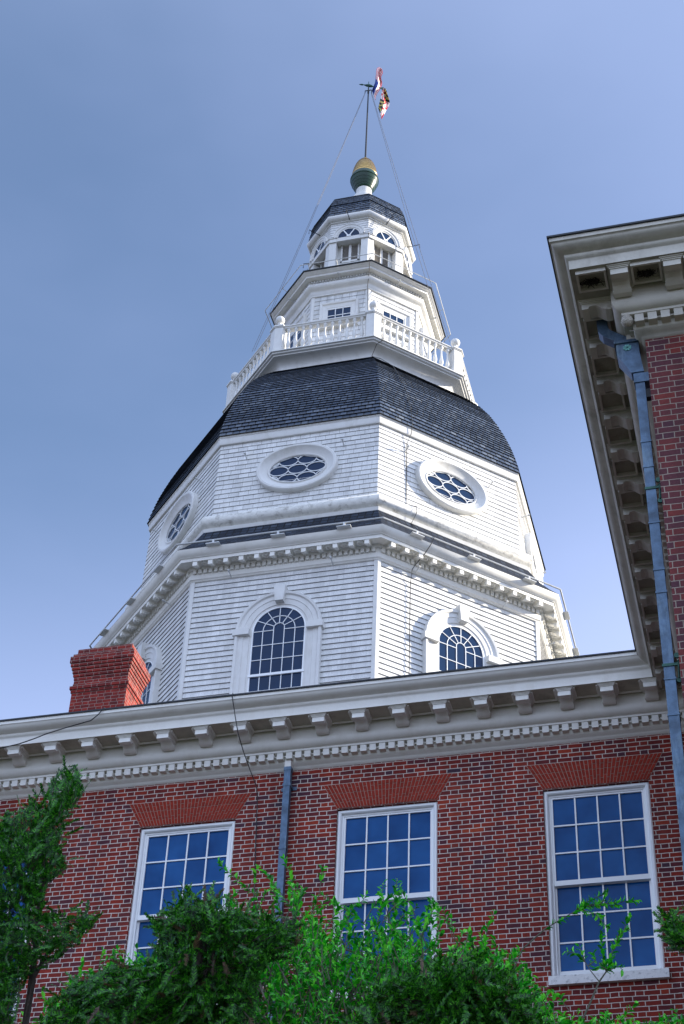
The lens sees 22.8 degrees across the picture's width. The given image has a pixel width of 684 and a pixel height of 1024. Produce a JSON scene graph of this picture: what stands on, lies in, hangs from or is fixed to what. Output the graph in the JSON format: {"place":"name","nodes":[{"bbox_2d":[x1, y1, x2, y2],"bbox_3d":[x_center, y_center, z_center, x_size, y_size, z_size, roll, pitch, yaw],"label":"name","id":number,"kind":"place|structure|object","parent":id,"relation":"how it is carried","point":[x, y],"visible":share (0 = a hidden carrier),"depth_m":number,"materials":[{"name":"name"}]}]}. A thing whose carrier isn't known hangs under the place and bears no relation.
{"place":"outdoors","nodes":[
{"label":"outdoors","id":0,"kind":"place"},
{"bbox_2d":[0,0,683,719],"label":"sky","id":1,"kind":"structure","parent":0,"point":[166,166],"materials":[{"name":"blue"}]},
{"bbox_2d":[546,213,683,869],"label":"building wing","id":2,"kind":"structure","parent":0,"point":[624,329],"depth_m":18.73,"materials":[{"name":"red brick"}]},
{"bbox_2d":[579,277,604,287],"bbox_3d":[2.768,-2.549,18.795,0.298,0.076,0.134,-8,-40,12],"label":"vent","id":3,"kind":"object","parent":2,"relation":"on","point":[591,282],"visible":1,"depth_m":18.79,"materials":[{"name":"black"}]},
{"bbox_2d":[636,268,657,279],"bbox_3d":[3.360,-2.622,18.659,0.233,0.084,0.138,-1,-39,5],"label":"vent","id":4,"kind":"object","parent":2,"relation":"on","point":[648,273],"visible":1,"depth_m":18.65,"materials":[{"name":"black"}]},
{"label":"lawn","id":5,"kind":"structure","parent":0,"visible":0},
{"bbox_2d":[0,755,103,1023],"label":"yew tree","id":6,"kind":"object","parent":5,"relation":"on","point":[38,868],"visible":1,"depth_m":13.66,"materials":[{"name":"green plant"}]},
{"bbox_2d":[37,880,304,1023],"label":"yew tree","id":7,"kind":"object","parent":5,"relation":"on","point":[185,930],"visible":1,"depth_m":11.69,"materials":[{"name":"green plant"}]},
{"bbox_2d":[0,644,683,1023],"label":"brick building","id":8,"kind":"structure","parent":5,"relation":"on","point":[528,800],"depth_m":25.37,"materials":[{"name":"brick"}]},
{"bbox_2d":[0,845,30,1023],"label":"window","id":9,"kind":"structure","parent":8,"relation":"in","point":[23,866],"depth_m":26.04,"materials":[{"name":"paint"}]},
{"bbox_2d":[0,707,104,748],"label":"cable","id":10,"kind":"object","parent":8,"relation":"attached to","point":[54,731],"visible":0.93,"depth_m":26.77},
{"bbox_2d":[125,821,234,966],"bbox_3d":[-2.409,6.000,25.286,1.544,2.915,0.140,-8,-40,12],"label":"window","id":11,"kind":"structure","parent":8,"relation":"in","point":[167,856],"depth_m":25.78,"materials":[{"name":"glass"}]},
{"bbox_2d":[232,693,257,905],"bbox_3d":[-1.658,6.914,23.559,0.197,10.037,0.997,-24,-46,29],"label":"cable","id":12,"kind":"object","parent":8,"relation":"attached to","point":[255,784],"visible":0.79,"depth_m":26.11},
{"bbox_2d":[89,157,578,703],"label":"tower","id":13,"kind":"structure","parent":8,"relation":"on","point":[289,543],"depth_m":42.52,"materials":[{"name":"white wood"}]},
{"bbox_2d":[138,642,162,703],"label":"window","id":14,"kind":"structure","parent":13,"relation":"in","point":[151,654],"depth_m":40.79,"materials":[{"name":"white paint"}]},
{"bbox_2d":[157,491,198,553],"bbox_3d":[-4.327,0.288,44.765,0.205,1.510,2.130,22,-43,-22],"label":"oval window","id":15,"kind":"structure","parent":13,"relation":"in","point":[180,517],"depth_m":44.83,"materials":[{"name":"white paint"}]},
{"bbox_2d":[229,584,324,693],"bbox_3d":[-1.520,3.697,38.386,2.170,4.920,0.255,-8,-40,12],"label":"window","id":16,"kind":"structure","parent":13,"relation":"in","point":[277,637],"depth_m":38.95,"materials":[{"name":"white paint"}]},
{"bbox_2d":[256,443,337,492],"bbox_3d":[-1.135,-1.114,42.852,2.130,1.510,0.205,-8,-40,12],"label":"oval window","id":17,"kind":"structure","parent":13,"relation":"in","point":[318,462],"depth_m":42.87,"materials":[{"name":"white paint"}]},
{"bbox_2d":[287,312,306,347],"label":"window","id":18,"kind":"structure","parent":13,"relation":"in","point":[303,318],"depth_m":51.27,"materials":[{"name":"white paint"}]},
{"bbox_2d":[309,236,328,267],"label":"fanlight window","id":19,"kind":"structure","parent":13,"relation":"in","point":[321,245],"depth_m":54.27,"materials":[{"name":"white paint"}]},
{"bbox_2d":[319,298,358,330],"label":"window","id":20,"kind":"structure","parent":13,"relation":"in","point":[346,307],"depth_m":50.64,"materials":[{"name":"white paint"}]},
{"bbox_2d":[329,223,368,263],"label":"fanlight window","id":21,"kind":"structure","parent":13,"relation":"in","point":[352,231],"depth_m":53.59,"materials":[{"name":"white paint"}]},
{"bbox_2d":[359,82,383,156],"bbox_3d":[0.988,-13.797,59.658,0.908,4.350,0.116,5,-39,-3],"label":"mast","id":22,"kind":"object","parent":13,"relation":"on","point":[368,85],"visible":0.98,"depth_m":60.10,"materials":[{"name":"metal"}]},
{"bbox_2d":[252,93,364,350],"bbox_3d":[-0.907,-9.846,55.127,3.555,15.033,0.014,25,-44,-25],"label":"halyard","id":23,"kind":"object","parent":22,"relation":"hanging from","point":[307,226],"visible":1,"depth_m":54.38,"materials":[{"name":"grey fabric"}]},
{"bbox_2d":[254,95,364,350],"bbox_3d":[-0.861,-9.857,55.111,3.535,15.033,0.014,26,-44,-26],"label":"halyard","id":24,"kind":"object","parent":22,"relation":"hanging from","point":[309,225],"visible":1,"depth_m":54.38,"materials":[{"name":"grey fabric"}]},
{"bbox_2d":[372,67,382,99],"bbox_3d":[1.274,-15.459,61.009,0.379,2.521,0.375,24,-44,-24],"label":"us flag","id":25,"kind":"object","parent":22,"relation":"attached to","point":[378,82],"visible":1,"depth_m":61.03,"materials":[{"name":"multicoloured fabric"}]},
{"bbox_2d":[378,88,389,118],"bbox_3d":[1.476,-14.534,60.174,0.399,2.427,0.442,-22,-45,27],"label":"state flag","id":26,"kind":"object","parent":22,"relation":"attached to","point":[384,102],"visible":1,"depth_m":60.15,"materials":[{"name":"multicoloured fabric"}]},
{"bbox_2d":[371,94,444,341],"bbox_3d":[2.011,-9.948,54.853,0.014,15.003,3.611,33,-48,-31],"label":"halyard","id":27,"kind":"object","parent":22,"relation":"hanging from","point":[409,225],"visible":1,"depth_m":53.79,"materials":[{"name":"grey fabric"}]},
{"bbox_2d":[372,95,449,341],"bbox_3d":[2.089,-9.961,54.841,0.014,15.013,3.717,33,-48,-32],"label":"halyard","id":28,"kind":"object","parent":22,"relation":"hanging from","point":[412,225],"visible":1,"depth_m":53.80,"materials":[{"name":"grey fabric"}]},
{"bbox_2d":[368,227,402,266],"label":"fanlight window","id":29,"kind":"structure","parent":13,"relation":"in","point":[382,235],"depth_m":53.72,"materials":[{"name":"white paint"}]},
{"bbox_2d":[377,300,410,340],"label":"window","id":30,"kind":"structure","parent":13,"relation":"in","point":[395,314],"depth_m":50.81,"materials":[{"name":"white paint"}]},
{"bbox_2d":[367,257,434,671],"bbox_3d":[1.117,-0.173,43.535,0.540,23.406,4.687,17,-41,-17],"label":"lightning cable","id":31,"kind":"object","parent":13,"relation":"attached to","point":[406,486],"visible":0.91,"depth_m":42.28,"materials":[{"name":"black metal"}]},
{"bbox_2d":[402,247,411,277],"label":"fanlight window","id":32,"kind":"structure","parent":13,"relation":"in","point":[406,256],"depth_m":54.52,"materials":[{"name":"white paint"}]},
{"bbox_2d":[419,328,430,359],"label":"window","id":33,"kind":"structure","parent":13,"relation":"in","point":[425,346],"depth_m":51.69,"materials":[{"name":"white paint"}]},
{"bbox_2d":[415,459,487,515],"bbox_3d":[2.796,-0.633,43.213,2.130,1.510,0.205,22,-43,-22],"label":"oval window","id":34,"kind":"structure","parent":13,"relation":"in","point":[434,477],"depth_m":43.23,"materials":[{"name":"white paint"}]},
{"bbox_2d":[421,604,502,672],"bbox_3d":[2.759,4.204,38.760,2.170,4.920,0.255,22,-43,-22],"label":"window","id":35,"kind":"structure","parent":13,"relation":"in","point":[451,639],"depth_m":39.71,"materials":[{"name":"white paint"}]},
{"bbox_2d":[525,533,542,584],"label":"oval window","id":36,"kind":"structure","parent":13,"relation":"in","point":[531,548],"depth_m":45.96,"materials":[{"name":"white paint"}]},
{"bbox_2d":[329,802,436,1000],"bbox_3d":[0.643,5.609,24.526,1.625,3.040,0.240,-8,-40,12],"label":"window","id":37,"kind":"structure","parent":8,"relation":"in","point":[374,846],"depth_m":24.98,"materials":[{"name":"glass"}]},
{"bbox_2d":[543,782,669,986],"bbox_3d":[3.673,5.205,23.851,1.625,3.040,0.240,-8,-40,12],"label":"window","id":38,"kind":"structure","parent":8,"relation":"in","point":[597,839],"depth_m":23.94,"materials":[{"name":"glass"}]},
{"bbox_2d":[20,853,683,1023],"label":"holly tree","id":39,"kind":"object","parent":5,"relation":"on","point":[323,1008],"visible":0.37,"depth_m":14.16,"materials":[{"name":"green plant"}]},
{"bbox_2d":[343,940,549,1023],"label":"yew tree","id":40,"kind":"object","parent":5,"relation":"on","point":[443,992],"visible":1,"depth_m":10.85,"materials":[{"name":"green plant"}]},
{"bbox_2d":[652,901,683,954],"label":"yew tree","id":41,"kind":"object","parent":5,"relation":"on","point":[673,930],"visible":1,"depth_m":11.48,"materials":[{"name":"green plant"}]}
]}

